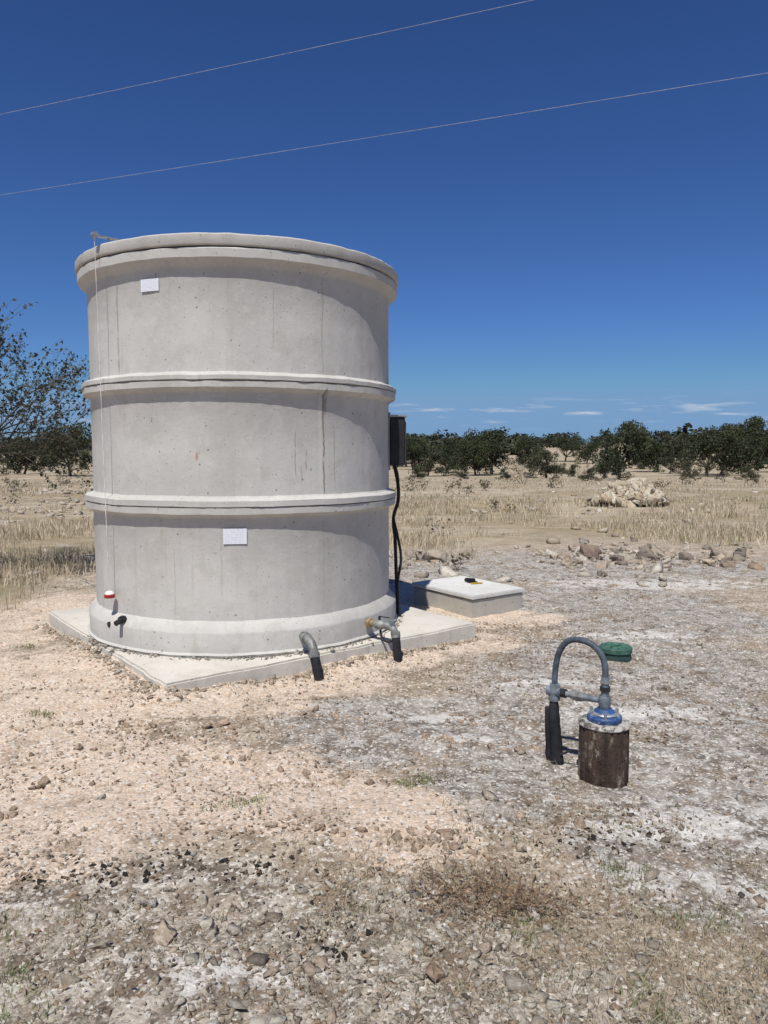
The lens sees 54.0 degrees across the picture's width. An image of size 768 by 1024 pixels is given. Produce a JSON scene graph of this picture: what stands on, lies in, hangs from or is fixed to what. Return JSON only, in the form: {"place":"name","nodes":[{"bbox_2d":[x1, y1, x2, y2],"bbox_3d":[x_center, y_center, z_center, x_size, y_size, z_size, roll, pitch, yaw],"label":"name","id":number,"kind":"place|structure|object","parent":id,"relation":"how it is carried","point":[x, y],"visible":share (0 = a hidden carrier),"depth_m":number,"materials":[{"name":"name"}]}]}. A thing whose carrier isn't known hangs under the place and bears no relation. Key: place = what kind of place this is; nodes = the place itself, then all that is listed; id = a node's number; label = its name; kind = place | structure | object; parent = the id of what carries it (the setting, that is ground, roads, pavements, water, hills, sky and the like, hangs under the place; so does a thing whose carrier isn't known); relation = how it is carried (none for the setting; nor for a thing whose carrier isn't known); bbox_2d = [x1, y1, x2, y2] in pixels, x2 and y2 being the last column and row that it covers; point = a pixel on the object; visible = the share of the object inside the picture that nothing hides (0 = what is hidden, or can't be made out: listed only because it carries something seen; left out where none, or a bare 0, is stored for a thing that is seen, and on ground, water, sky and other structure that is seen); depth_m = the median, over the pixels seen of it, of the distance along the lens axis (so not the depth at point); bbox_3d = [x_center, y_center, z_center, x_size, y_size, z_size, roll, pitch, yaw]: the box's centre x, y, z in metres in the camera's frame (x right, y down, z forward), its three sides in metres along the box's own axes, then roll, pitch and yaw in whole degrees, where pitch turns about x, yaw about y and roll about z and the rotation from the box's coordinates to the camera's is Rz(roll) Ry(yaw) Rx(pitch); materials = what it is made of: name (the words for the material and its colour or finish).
{"place":"outdoors","nodes":[
{"label":"outdoors","id":0,"kind":"place"},
{"bbox_2d":[0,443,767,1023],"bbox_3d":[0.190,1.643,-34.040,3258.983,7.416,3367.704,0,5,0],"label":"ground","id":1,"kind":"structure","parent":0,"point":[360,801],"depth_m":3.72,"materials":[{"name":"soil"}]},
{"bbox_2d":[0,445,10,474],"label":"live oak tree","id":2,"kind":"object","parent":1,"relation":"on","point":[1,463],"visible":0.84,"depth_m":76.10,"materials":[{"name":"green plant"}]},
{"bbox_2d":[0,443,20,468],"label":"live oak tree","id":3,"kind":"object","parent":1,"relation":"on","point":[8,462],"visible":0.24,"depth_m":99.86,"materials":[{"name":"green plant"}]},
{"bbox_2d":[5,488,17,505],"bbox_3d":[-11.236,-0.257,22.202,1.044,0.961,0.741,0,5,0],"label":"shrub","id":4,"kind":"object","parent":1,"relation":"on","point":[12,498],"visible":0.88,"depth_m":22.11,"materials":[{"name":"green plant"}]},
{"bbox_2d":[1,477,29,490],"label":"shrub","id":5,"kind":"object","parent":1,"relation":"on","point":[13,482],"visible":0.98,"depth_m":30.00,"materials":[{"name":"green plant"}]},
{"bbox_2d":[1,441,44,473],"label":"live oak tree","id":6,"kind":"object","parent":1,"relation":"on","point":[23,461],"visible":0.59,"depth_m":79.82,"materials":[{"name":"green plant"}]},
{"bbox_2d":[13,438,61,469],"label":"live oak tree","id":7,"kind":"object","parent":1,"relation":"on","point":[38,461],"visible":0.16,"depth_m":93.84,"materials":[{"name":"green plant"}]},
{"bbox_2d":[0,299,92,493],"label":"mesquite tree","id":8,"kind":"object","parent":1,"relation":"on","point":[59,381],"visible":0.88,"depth_m":9.40,"materials":[{"name":"green plant"}]},
{"bbox_2d":[36,440,67,465],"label":"live oak tree","id":9,"kind":"object","parent":1,"relation":"on","point":[59,456],"visible":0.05,"depth_m":114.15,"materials":[{"name":"green plant"}]},
{"bbox_2d":[55,473,72,485],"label":"shrub","id":10,"kind":"object","parent":1,"relation":"on","point":[66,480],"visible":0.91,"depth_m":37.92,"materials":[{"name":"green plant"}]},
{"bbox_2d":[37,423,92,475],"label":"live oak tree","id":11,"kind":"object","parent":1,"relation":"on","point":[80,438],"visible":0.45,"depth_m":71.87,"materials":[{"name":"green plant"}]},
{"bbox_2d":[75,438,91,469],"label":"live oak tree","id":12,"kind":"object","parent":1,"relation":"on","point":[86,453],"visible":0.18,"depth_m":89.00,"materials":[{"name":"green plant"}]},
{"bbox_2d":[28,621,480,698],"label":"edge soil crumbs","id":13,"kind":"object","parent":1,"relation":"on","point":[72,640],"visible":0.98,"depth_m":5.49,"materials":[{"name":"soil"}]},
{"bbox_2d":[49,604,475,688],"bbox_3d":[-1.145,1.031,6.688,2.774,0.211,2.779,-4,6,-38],"label":"pad","id":14,"kind":"object","parent":1,"relation":"on","point":[416,628],"visible":0.22,"depth_m":5.49,"materials":[{"name":"concrete"}]},
{"bbox_2d":[75,231,397,657],"bbox_3d":[-1.202,-0.572,6.527,2.647,3.021,2.640,0,5,0],"label":"concrete water tank","id":15,"kind":"object","parent":14,"relation":"on","point":[238,391],"visible":1,"depth_m":5.40,"materials":[{"name":"concrete"}]},
{"bbox_2d":[299,632,323,680],"bbox_3d":[-0.521,1.063,5.357,0.084,0.384,0.398,-2,5,-27],"label":"outlet pipe","id":16,"kind":"object","parent":15,"relation":"attached to","point":[307,638],"visible":0.84,"depth_m":5.26,"materials":[{"name":"black plastic"}]},
{"bbox_2d":[365,616,401,661],"bbox_3d":[-0.008,1.009,5.819,0.350,0.407,0.080,3,6,36],"label":"outlet valve","id":17,"kind":"object","parent":15,"relation":"attached to","point":[379,624],"visible":0.98,"depth_m":5.74,"materials":[{"name":"grey metal"}]},
{"bbox_2d":[388,412,407,616],"bbox_3d":[0.108,0.032,6.705,0.164,1.811,0.370,0,5,-4],"label":"electrical control box","id":18,"kind":"object","parent":15,"relation":"attached to","point":[397,437],"visible":0.98,"depth_m":6.50,"materials":[{"name":"black plastic"}]},
{"bbox_2d":[405,422,405,462],"bbox_3d":[0.175,-0.612,6.657,0.012,0.360,0.300,0,5,-4],"label":"cabinet door","id":19,"kind":"structure","parent":18,"relation":"in","point":[405,422],"depth_m":6.51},
{"bbox_2d":[84,612,403,660],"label":"mortar crumbs","id":20,"kind":"object","parent":14,"relation":"on","point":[105,645],"visible":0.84,"depth_m":5.51,"materials":[{"name":"concrete"}]},
{"bbox_2d":[0,695,600,867],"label":"soil clods","id":21,"kind":"object","parent":1,"relation":"on","point":[419,844],"visible":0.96,"depth_m":3.71,"materials":[{"name":"soil"}]},
{"bbox_2d":[20,823,685,990],"bbox_3d":[-0.071,1.377,2.696,2.688,0.070,0.869,-1,5,-8],"label":"charcoal","id":22,"kind":"object","parent":1,"relation":"on","point":[369,932],"visible":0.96,"depth_m":2.83,"materials":[{"name":"stone"}]},
{"bbox_2d":[36,594,718,1023],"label":"loose rocks","id":23,"kind":"object","parent":1,"relation":"on","point":[166,932],"visible":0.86,"depth_m":2.50,"materials":[{"name":"stone"}]},
{"bbox_2d":[0,423,765,464],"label":"distant tree line","id":24,"kind":"object","parent":1,"relation":"on","point":[435,439],"visible":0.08,"depth_m":197.88,"materials":[{"name":"green plant"}]},
{"bbox_2d":[0,540,767,1023],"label":"stones","id":25,"kind":"object","parent":1,"relation":"on","point":[512,982],"visible":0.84,"depth_m":2.38,"materials":[{"name":"stone"}]},
{"bbox_2d":[0,477,767,597],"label":"field rocks","id":26,"kind":"object","parent":1,"relation":"on","point":[657,567],"visible":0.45,"depth_m":12.94,"materials":[{"name":"stone"}]},
{"bbox_2d":[0,643,767,1023],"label":"green weeds","id":27,"kind":"object","parent":1,"relation":"on","point":[610,867],"visible":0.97,"depth_m":2.56,"materials":[{"name":"green plant"}]},
{"bbox_2d":[0,477,767,501],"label":"dry grass","id":28,"kind":"structure","parent":1,"relation":"on","point":[404,487],"depth_m":32.01,"materials":[{"name":"beige plant"}]},
{"bbox_2d":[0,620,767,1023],"bbox_3d":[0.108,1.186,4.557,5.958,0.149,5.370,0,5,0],"label":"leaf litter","id":29,"kind":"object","parent":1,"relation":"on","point":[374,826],"visible":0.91,"depth_m":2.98,"materials":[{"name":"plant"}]},
{"bbox_2d":[392,438,429,468],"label":"live oak tree","id":30,"kind":"object","parent":1,"relation":"on","point":[415,446],"visible":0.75,"depth_m":94.53,"materials":[{"name":"green plant"}]},
{"bbox_2d":[407,465,424,478],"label":"shrub","id":31,"kind":"object","parent":1,"relation":"on","point":[416,470],"visible":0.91,"depth_m":57.56,"materials":[{"name":"green plant"}]},
{"bbox_2d":[402,466,429,490],"bbox_3d":[1.276,-1.262,30.128,1.214,1.220,1.333,0,5,0],"label":"shrub","id":32,"kind":"object","parent":1,"relation":"on","point":[412,483],"visible":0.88,"depth_m":29.93,"materials":[{"name":"green plant"}]},
{"bbox_2d":[405,434,427,466],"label":"live oak tree","id":33,"kind":"object","parent":1,"relation":"on","point":[411,436],"visible":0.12,"depth_m":108.13,"materials":[{"name":"green plant"}]},
{"bbox_2d":[373,858,482,922],"bbox_3d":[0.164,1.376,2.705,0.358,0.266,0.251,3,5,31],"label":"dead brush","id":34,"kind":"object","parent":1,"relation":"on","point":[438,899],"visible":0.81,"depth_m":2.69,"materials":[{"name":"brown plant"}]},
{"bbox_2d":[389,549,469,569],"bbox_3d":[0.442,0.674,11.037,2.153,0.236,1.489,-5,7,-45],"label":"rubble","id":35,"kind":"object","parent":1,"relation":"on","point":[433,562],"visible":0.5,"depth_m":10.78,"materials":[{"name":"stone"}]},
{"bbox_2d":[415,446,456,475],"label":"live oak tree","id":36,"kind":"object","parent":1,"relation":"on","point":[428,466],"visible":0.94,"depth_m":71.85,"materials":[{"name":"green plant"}]},
{"bbox_2d":[426,517,454,536],"bbox_3d":[0.989,0.285,14.030,0.575,0.458,0.778,4,6,43],"label":"shrub","id":37,"kind":"object","parent":1,"relation":"on","point":[442,527],"visible":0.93,"depth_m":14.01,"materials":[{"name":"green plant"}]},
{"bbox_2d":[428,440,466,472],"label":"live oak tree","id":38,"kind":"object","parent":1,"relation":"on","point":[446,452],"visible":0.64,"depth_m":83.08,"materials":[{"name":"green plant"}]},
{"bbox_2d":[393,826,511,912],"bbox_3d":[0.248,1.342,2.759,0.424,0.346,0.373,-3,5,-31],"label":"dead brush","id":39,"kind":"object","parent":1,"relation":"on","point":[438,875],"visible":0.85,"depth_m":2.75,"materials":[{"name":"brown plant"}]},
{"bbox_2d":[441,473,474,496],"bbox_3d":[2.599,-0.907,26.226,1.221,0.894,0.568,0,5,0],"label":"shrub","id":40,"kind":"object","parent":1,"relation":"on","point":[459,484],"visible":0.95,"depth_m":26.21,"materials":[{"name":"green plant"}]},
{"bbox_2d":[445,441,470,469],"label":"live oak tree","id":41,"kind":"object","parent":1,"relation":"on","point":[461,465],"visible":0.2,"depth_m":95.31,"materials":[{"name":"green plant"}]},
{"bbox_2d":[444,435,472,457],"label":"live oak tree","id":42,"kind":"object","parent":1,"relation":"on","point":[450,438],"visible":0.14,"depth_m":128.82,"materials":[{"name":"green plant"}]},
{"bbox_2d":[453,465,469,478],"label":"shrub","id":43,"kind":"object","parent":1,"relation":"on","point":[464,474],"visible":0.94,"depth_m":59.77,"materials":[{"name":"green plant"}]},
{"bbox_2d":[412,576,524,617],"bbox_3d":[0.859,0.859,7.809,0.722,0.285,0.952,-3,6,-36],"label":"concrete vault","id":44,"kind":"object","parent":1,"relation":"on","point":[469,597],"visible":0.9,"depth_m":7.55,"materials":[{"name":"white concrete"}]},
{"bbox_2d":[455,435,498,475],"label":"live oak tree","id":45,"kind":"object","parent":1,"relation":"on","point":[478,460],"visible":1,"depth_m":72.43,"materials":[{"name":"green plant"}]},
{"bbox_2d":[437,836,532,946],"bbox_3d":[0.362,1.335,2.616,0.348,0.364,0.360,2,5,25],"label":"dead brush","id":46,"kind":"object","parent":1,"relation":"on","point":[486,891],"visible":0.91,"depth_m":2.61,"materials":[{"name":"brown plant"}]},
{"bbox_2d":[478,479,491,489],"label":"shrub","id":47,"kind":"object","parent":1,"relation":"on","point":[484,484],"visible":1,"depth_m":30.13,"materials":[{"name":"green plant"}]},
{"bbox_2d":[463,428,516,474],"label":"live oak tree","id":48,"kind":"object","parent":1,"relation":"on","point":[492,458],"visible":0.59,"depth_m":75.90,"materials":[{"name":"green plant"}]},
{"bbox_2d":[485,498,515,511],"bbox_3d":[3.095,-0.090,19.962,0.786,0.633,0.540,0,5,0],"label":"shrub","id":49,"kind":"object","parent":1,"relation":"on","point":[495,503],"visible":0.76,"depth_m":19.84,"materials":[{"name":"green plant"}]},
{"bbox_2d":[446,838,559,921],"bbox_3d":[0.428,1.346,2.729,0.393,0.261,0.345,-2,5,-20],"label":"dead brush","id":50,"kind":"object","parent":1,"relation":"on","point":[515,894],"visible":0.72,"depth_m":2.76,"materials":[{"name":"brown plant"}]},
{"bbox_2d":[495,467,511,479],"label":"shrub","id":51,"kind":"object","parent":1,"relation":"on","point":[506,475],"visible":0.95,"depth_m":55.75,"materials":[{"name":"green plant"}]},
{"bbox_2d":[498,450,546,482],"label":"shrub","id":52,"kind":"object","parent":1,"relation":"on","point":[519,469],"visible":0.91,"depth_m":40.80,"materials":[{"name":"green plant"}]},
{"bbox_2d":[507,436,540,464],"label":"live oak tree","id":53,"kind":"object","parent":1,"relation":"on","point":[522,442],"visible":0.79,"depth_m":116.64,"materials":[{"name":"green plant"}]},
{"bbox_2d":[525,455,543,470],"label":"live oak tree","id":54,"kind":"object","parent":1,"relation":"on","point":[531,465],"visible":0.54,"depth_m":90.09,"materials":[{"name":"green plant"}]},
{"bbox_2d":[486,844,591,926],"bbox_3d":[0.523,1.365,2.710,0.406,0.284,0.392,-2,5,-23],"label":"dead brush","id":55,"kind":"object","parent":1,"relation":"on","point":[537,896],"visible":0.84,"depth_m":2.65,"materials":[{"name":"brown plant"}]},
{"bbox_2d":[473,871,609,925],"bbox_3d":[0.576,1.387,2.649,0.442,0.247,0.333,-1,5,-15],"label":"dead brush","id":56,"kind":"object","parent":1,"relation":"on","point":[544,896],"visible":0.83,"depth_m":2.62,"materials":[{"name":"brown plant"}]},
{"bbox_2d":[523,446,565,477],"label":"live oak tree","id":57,"kind":"object","parent":1,"relation":"on","point":[547,457],"visible":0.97,"depth_m":65.03,"materials":[{"name":"green plant"}]},
{"bbox_2d":[547,474,563,487],"bbox_3d":[7.432,-1.280,32.870,0.786,0.764,0.808,0,5,0],"label":"shrub","id":58,"kind":"object","parent":1,"relation":"on","point":[551,482],"visible":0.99,"depth_m":32.88,"materials":[{"name":"green plant"}]},
{"bbox_2d":[404,544,726,563],"bbox_3d":[2.706,0.658,11.145,4.791,0.357,0.886,0,5,0],"label":"rubble","id":59,"kind":"object","parent":1,"relation":"on","point":[589,551],"visible":0.66,"depth_m":11.10,"materials":[{"name":"stone"}]},
{"bbox_2d":[551,436,581,461],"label":"live oak tree","id":60,"kind":"object","parent":1,"relation":"on","point":[564,445],"visible":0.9,"depth_m":139.41,"materials":[{"name":"green plant"}]},
{"bbox_2d":[560,463,576,476],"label":"live oak tree","id":61,"kind":"object","parent":1,"relation":"on","point":[571,471],"visible":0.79,"depth_m":71.63,"materials":[{"name":"green plant"}]},
{"bbox_2d":[565,462,589,479],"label":"shrub","id":62,"kind":"object","parent":1,"relation":"on","point":[577,463],"visible":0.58,"depth_m":59.87,"materials":[{"name":"green plant"}]},
{"bbox_2d":[573,439,601,463],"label":"live oak tree","id":63,"kind":"object","parent":1,"relation":"on","point":[587,449],"visible":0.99,"depth_m":125.11,"materials":[{"name":"green plant"}]},
{"bbox_2d":[545,636,631,788],"bbox_3d":[1.037,1.010,3.771,0.252,0.776,0.430,-3,5,-29],"label":"well head","id":64,"kind":"object","parent":1,"relation":"on","point":[603,746],"visible":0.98,"depth_m":3.66},
{"bbox_2d":[578,467,601,480],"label":"shrub","id":65,"kind":"object","parent":1,"relation":"on","point":[589,470],"visible":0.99,"depth_m":52.05,"materials":[{"name":"green plant"}]},
{"bbox_2d":[593,443,631,478],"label":"live oak tree","id":66,"kind":"object","parent":1,"relation":"on","point":[604,474],"visible":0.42,"depth_m":63.72,"materials":[{"name":"green plant"}]},
{"bbox_2d":[599,642,632,662],"bbox_3d":[1.800,1.116,5.860,0.250,0.172,0.250,0,5,0],"label":"green valve cover","id":67,"kind":"object","parent":1,"relation":"on","point":[617,651],"visible":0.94,"depth_m":5.77,"materials":[{"name":"plastic"}]},
{"bbox_2d":[588,420,652,479],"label":"live oak tree","id":68,"kind":"object","parent":1,"relation":"on","point":[630,439],"visible":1,"depth_m":56.87,"materials":[{"name":"green plant"}]},
{"bbox_2d":[616,473,636,479],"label":"shrub","id":69,"kind":"object","parent":1,"relation":"on","point":[627,476],"visible":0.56,"depth_m":35.98,"materials":[{"name":"green plant"}]},
{"bbox_2d":[585,477,670,507],"bbox_3d":[7.094,-0.532,21.920,2.535,0.987,1.910,0,5,0],"label":"rock pile","id":70,"kind":"object","parent":1,"relation":"on","point":[632,492],"visible":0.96,"depth_m":21.40,"materials":[{"name":"stone"}]},
{"bbox_2d":[628,452,653,468],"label":"live oak tree","id":71,"kind":"object","parent":1,"relation":"on","point":[640,464],"visible":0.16,"depth_m":98.95,"materials":[{"name":"green plant"}]},
{"bbox_2d":[525,539,767,581],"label":"rubble","id":72,"kind":"object","parent":1,"relation":"on","point":[738,556],"visible":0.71,"depth_m":11.00,"materials":[{"name":"stone"}]},
{"bbox_2d":[624,434,674,471],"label":"live oak tree","id":73,"kind":"object","parent":1,"relation":"on","point":[658,447],"visible":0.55,"depth_m":85.16,"materials":[{"name":"green plant"}]},
{"bbox_2d":[652,479,668,490],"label":"shrub","id":74,"kind":"object","parent":1,"relation":"on","point":[657,483],"visible":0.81,"depth_m":29.98,"materials":[{"name":"green plant"}]},
{"bbox_2d":[655,452,687,473],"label":"live oak tree","id":75,"kind":"object","parent":1,"relation":"on","point":[661,461],"visible":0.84,"depth_m":79.68,"materials":[{"name":"green plant"}]},
{"bbox_2d":[663,432,701,460],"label":"live oak tree","id":76,"kind":"object","parent":1,"relation":"on","point":[676,452],"visible":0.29,"depth_m":124.03,"materials":[{"name":"green plant"}]},
{"bbox_2d":[667,454,710,484],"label":"shrub","id":77,"kind":"object","parent":1,"relation":"on","point":[682,463],"visible":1,"depth_m":40.28,"materials":[{"name":"green plant"}]},
{"bbox_2d":[679,460,703,478],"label":"live oak tree","id":78,"kind":"object","parent":1,"relation":"on","point":[688,466],"visible":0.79,"depth_m":65.92,"materials":[{"name":"green plant"}]},
{"bbox_2d":[668,425,747,476],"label":"live oak tree","id":79,"kind":"object","parent":1,"relation":"on","point":[705,445],"visible":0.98,"depth_m":71.03,"materials":[{"name":"green plant"}]},
{"bbox_2d":[712,465,734,482],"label":"shrub","id":80,"kind":"object","parent":1,"relation":"on","point":[725,473],"visible":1,"depth_m":47.89,"materials":[{"name":"green plant"}]},
{"bbox_2d":[691,423,767,474],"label":"live oak tree","id":81,"kind":"object","parent":1,"relation":"on","point":[738,452],"visible":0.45,"depth_m":75.20,"materials":[{"name":"green plant"}]},
{"bbox_2d":[717,442,754,470],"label":"live oak tree","id":82,"kind":"object","parent":1,"relation":"on","point":[743,462],"visible":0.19,"depth_m":89.14,"materials":[{"name":"green plant"}]},
{"bbox_2d":[719,423,755,450],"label":"live oak tree","id":83,"kind":"object","parent":1,"relation":"on","point":[740,426],"visible":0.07,"depth_m":148.77,"materials":[{"name":"green plant"}]},
{"bbox_2d":[733,464,759,479],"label":"live oak tree","id":84,"kind":"object","parent":1,"relation":"on","point":[748,469],"visible":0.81,"depth_m":61.78,"materials":[{"name":"green plant"}]},
{"bbox_2d":[738,416,767,466],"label":"live oak tree","id":85,"kind":"object","parent":1,"relation":"on","point":[756,422],"visible":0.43,"depth_m":99.30,"materials":[{"name":"green plant"}]},
{"bbox_2d":[740,472,765,485],"bbox_3d":[18.630,-1.654,38.044,1.128,0.815,0.854,3,6,36],"label":"shrub","id":86,"kind":"object","parent":1,"relation":"on","point":[754,479],"visible":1,"depth_m":37.96,"materials":[{"name":"green plant"}]},
{"bbox_2d":[751,430,767,470],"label":"live oak tree","id":87,"kind":"object","parent":1,"relation":"on","point":[763,440],"visible":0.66,"depth_m":84.08,"materials":[{"name":"green plant"}]},
{"bbox_2d":[2,0,765,194],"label":"power line","id":88,"kind":"object","parent":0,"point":[356,139],"visible":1,"depth_m":14.36,"materials":[{"name":"metal"}]},
{"bbox_2d":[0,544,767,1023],"bbox_3d":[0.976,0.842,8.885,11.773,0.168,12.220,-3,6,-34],"label":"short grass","id":89,"kind":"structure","parent":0,"point":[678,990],"depth_m":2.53,"materials":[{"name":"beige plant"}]},
{"bbox_2d":[0,494,767,614],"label":"dry grass","id":90,"kind":"structure","parent":0,"point":[13,565],"depth_m":15.03,"materials":[{"name":"beige plant"}]},
{"bbox_2d":[0,0,767,448],"label":"sky","id":91,"kind":"structure","parent":0,"point":[588,268],"materials":[{"name":"blue"}]},
{"bbox_2d":[446,553,467,569],"bbox_3d":[0.988,0.682,10.200,0.299,0.285,0.297,0,5,0],"label":"shrub","id":92,"kind":"object","parent":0,"point":[458,559],"visible":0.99,"depth_m":10.23,"materials":[{"name":"beige plant"}]}
]}

